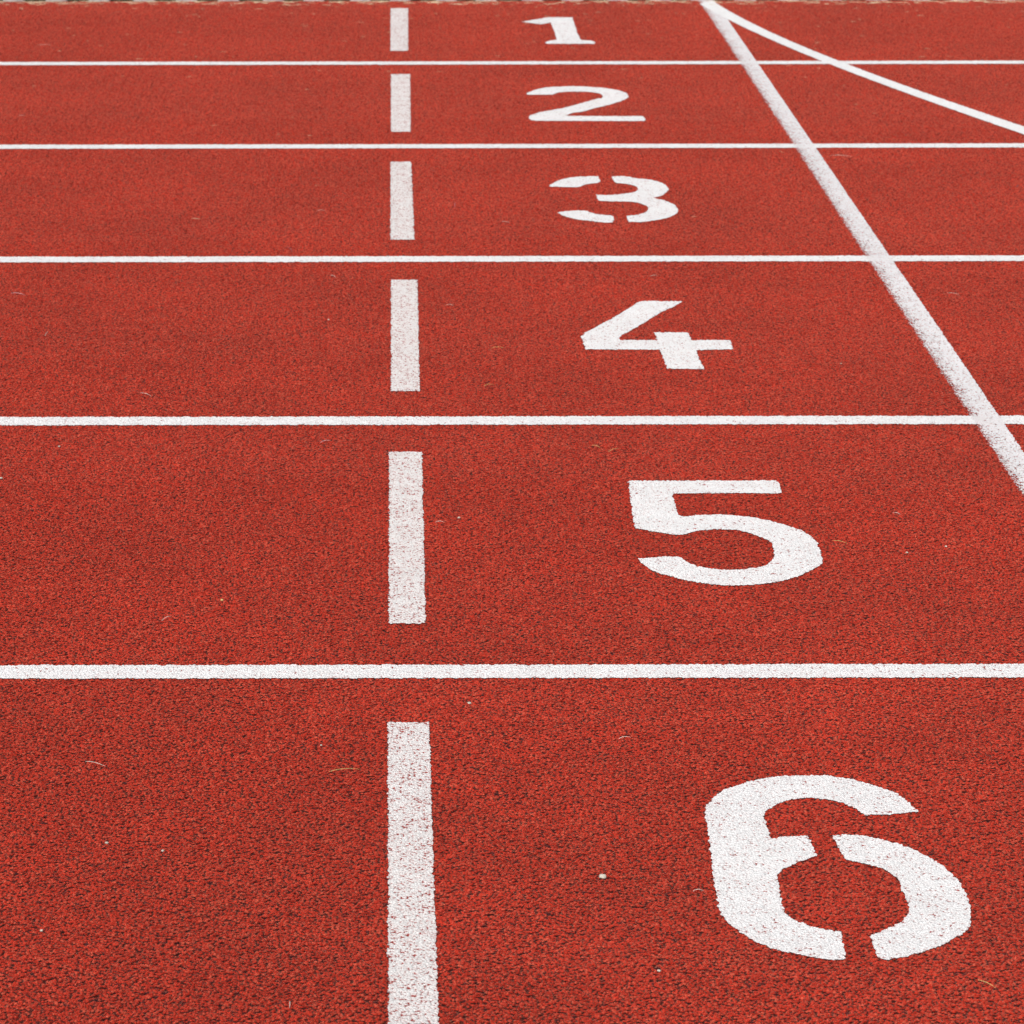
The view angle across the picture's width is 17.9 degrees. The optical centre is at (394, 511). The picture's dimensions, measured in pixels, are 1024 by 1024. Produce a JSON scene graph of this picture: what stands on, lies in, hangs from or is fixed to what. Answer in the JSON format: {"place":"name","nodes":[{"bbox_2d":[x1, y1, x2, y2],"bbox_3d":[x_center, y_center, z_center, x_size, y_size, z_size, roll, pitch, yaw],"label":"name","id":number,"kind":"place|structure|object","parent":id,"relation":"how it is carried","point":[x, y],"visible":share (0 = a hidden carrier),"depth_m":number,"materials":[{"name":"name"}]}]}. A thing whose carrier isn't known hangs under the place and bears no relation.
{"place":"outdoors","nodes":[
{"label":"outdoors","id":0,"kind":"place"},
{"bbox_2d":[2,0,933,1],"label":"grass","id":1,"kind":"structure","parent":0,"point":[372,0],"depth_m":10.13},
{"bbox_2d":[0,0,946,1],"bbox_3d":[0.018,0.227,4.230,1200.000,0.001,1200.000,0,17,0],"label":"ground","id":2,"kind":"structure","parent":0,"point":[389,0],"depth_m":10.17,"materials":[{"name":"red rubber"}]},
{"bbox_2d":[3,0,968,1],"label":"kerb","id":3,"kind":"structure","parent":2,"relation":"on","point":[356,0],"depth_m":10.04,"materials":[{"name":"concrete"}]},
{"bbox_2d":[0,0,1023,1023],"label":"running track","id":4,"kind":"structure","parent":0,"point":[255,891],"depth_m":4.92,"materials":[{"name":"red rubber"}]},
{"bbox_2d":[390,8,408,50],"bbox_3d":[0.015,-1.412,9.478,0.058,0.001,0.818,0,17,0],"label":"dash mark","id":5,"kind":"object","parent":4,"relation":"on","point":[399,40],"visible":1,"depth_m":9.46,"materials":[{"name":"white paint"}]},
{"bbox_2d":[390,74,410,131],"bbox_3d":[0.017,-1.051,8.307,0.056,0.001,0.850,0,17,0],"label":"dash mark","id":6,"kind":"object","parent":4,"relation":"on","point":[400,121],"visible":1,"depth_m":8.28,"materials":[{"name":"white paint"}]},
{"bbox_2d":[390,161,414,239],"bbox_3d":[0.016,-0.689,7.134,0.055,0.001,0.847,0,17,0],"label":"dash mark","id":7,"kind":"object","parent":4,"relation":"on","point":[402,216],"visible":1,"depth_m":7.09,"materials":[{"name":"white paint"}]},
{"bbox_2d":[390,279,420,390],"bbox_3d":[0.020,-0.332,5.975,0.056,0.001,0.848,0,17,0],"label":"dash mark","id":8,"kind":"object","parent":4,"relation":"on","point":[405,364],"visible":1,"depth_m":5.94,"materials":[{"name":"white paint"}]},
{"bbox_2d":[388,451,425,623],"bbox_3d":[0.018,0.027,4.809,0.057,0.001,0.846,0,17,0],"label":"dash mark","id":9,"kind":"object","parent":4,"relation":"on","point":[406,580],"visible":1,"depth_m":4.76,"materials":[{"name":"white paint"}]},
{"bbox_2d":[386,722,438,1023],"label":"dash mark","id":10,"kind":"object","parent":4,"relation":"on","point":[413,966],"visible":1,"depth_m":3.58,"materials":[{"name":"white paint"}]},
{"bbox_2d":[0,663,1023,678],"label":"lane line","id":11,"kind":"object","parent":4,"relation":"on","point":[345,671],"visible":1,"depth_m":4.22,"materials":[{"name":"white paint"}]},
{"bbox_2d":[0,415,1023,425],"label":"lane line","id":12,"kind":"object","parent":4,"relation":"on","point":[478,420],"visible":1,"depth_m":5.39,"materials":[{"name":"white paint"}]},
{"bbox_2d":[0,255,1023,262],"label":"lane line","id":13,"kind":"object","parent":4,"relation":"on","point":[195,259],"visible":1,"depth_m":6.56,"materials":[{"name":"white paint"}]},
{"bbox_2d":[0,143,1023,148],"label":"lane line","id":14,"kind":"object","parent":4,"relation":"on","point":[329,146],"visible":1,"depth_m":7.72,"materials":[{"name":"white paint"}]},
{"bbox_2d":[0,60,1023,64],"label":"lane line","id":15,"kind":"object","parent":4,"relation":"on","point":[495,62],"visible":1,"depth_m":8.89,"materials":[{"name":"white paint"}]},
{"bbox_2d":[522,17,594,43],"bbox_3d":[0.472,-1.401,9.443,0.162,0.001,0.512,-1,17,-4],"label":"painted number","id":16,"kind":"object","parent":4,"relation":"on","point":[564,28],"visible":1,"depth_m":9.44,"materials":[{"name":"white paint"}]},
{"bbox_2d":[527,86,645,120],"bbox_3d":[0.480,-1.044,8.281,0.290,0.001,0.513,0,17,0],"label":"painted number","id":17,"kind":"object","parent":4,"relation":"on","point":[610,96],"visible":1,"depth_m":8.23,"materials":[{"name":"white paint"}]},
{"bbox_2d":[599,874,605,878],"bbox_3d":[0.231,0.402,3.587,0.009,0.004,0.010,9,19,27],"label":"pebble","id":18,"kind":"object","parent":4,"relation":"on","point":[602,876],"visible":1,"depth_m":3.58,"materials":[{"name":"stone"}]},
{"bbox_2d":[550,176,677,222],"bbox_3d":[0.481,-0.689,7.130,0.267,0.001,0.505,0,17,0],"label":"painted number","id":19,"kind":"object","parent":4,"relation":"on","point":[646,192],"visible":1,"depth_m":7.13,"materials":[{"name":"white paint"}]},
{"bbox_2d":[581,301,732,368],"bbox_3d":[0.476,-0.328,5.957,0.272,0.001,0.519,0,17,0],"label":"painted number","id":20,"kind":"object","parent":4,"relation":"on","point":[678,350],"visible":1,"depth_m":5.91,"materials":[{"name":"white paint"}]},
{"bbox_2d":[628,480,822,585],"bbox_3d":[0.486,0.027,4.808,0.269,0.001,0.519,0,17,0],"label":"painted number","id":21,"kind":"object","parent":4,"relation":"on","point":[796,552],"visible":1,"depth_m":4.81,"materials":[{"name":"white paint"}]},
{"bbox_2d":[704,775,970,959],"bbox_3d":[0.487,0.390,3.628,0.276,0.001,0.518,0,17,0],"label":"painted number","id":22,"kind":"object","parent":4,"relation":"on","point":[751,859],"visible":1,"depth_m":3.61,"materials":[{"name":"white paint"}]},
{"bbox_2d":[698,0,1023,492],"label":"cross line","id":23,"kind":"object","parent":4,"relation":"on","point":[1017,453],"visible":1,"depth_m":6.38,"materials":[{"name":"white paint"}]},
{"bbox_2d":[701,0,1023,133],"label":"curved line","id":24,"kind":"object","parent":4,"relation":"on","point":[725,13],"visible":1,"depth_m":8.72,"materials":[{"name":"white paint"}]},
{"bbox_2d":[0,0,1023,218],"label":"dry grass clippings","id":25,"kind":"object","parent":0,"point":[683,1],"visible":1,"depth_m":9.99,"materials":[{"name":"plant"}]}
]}

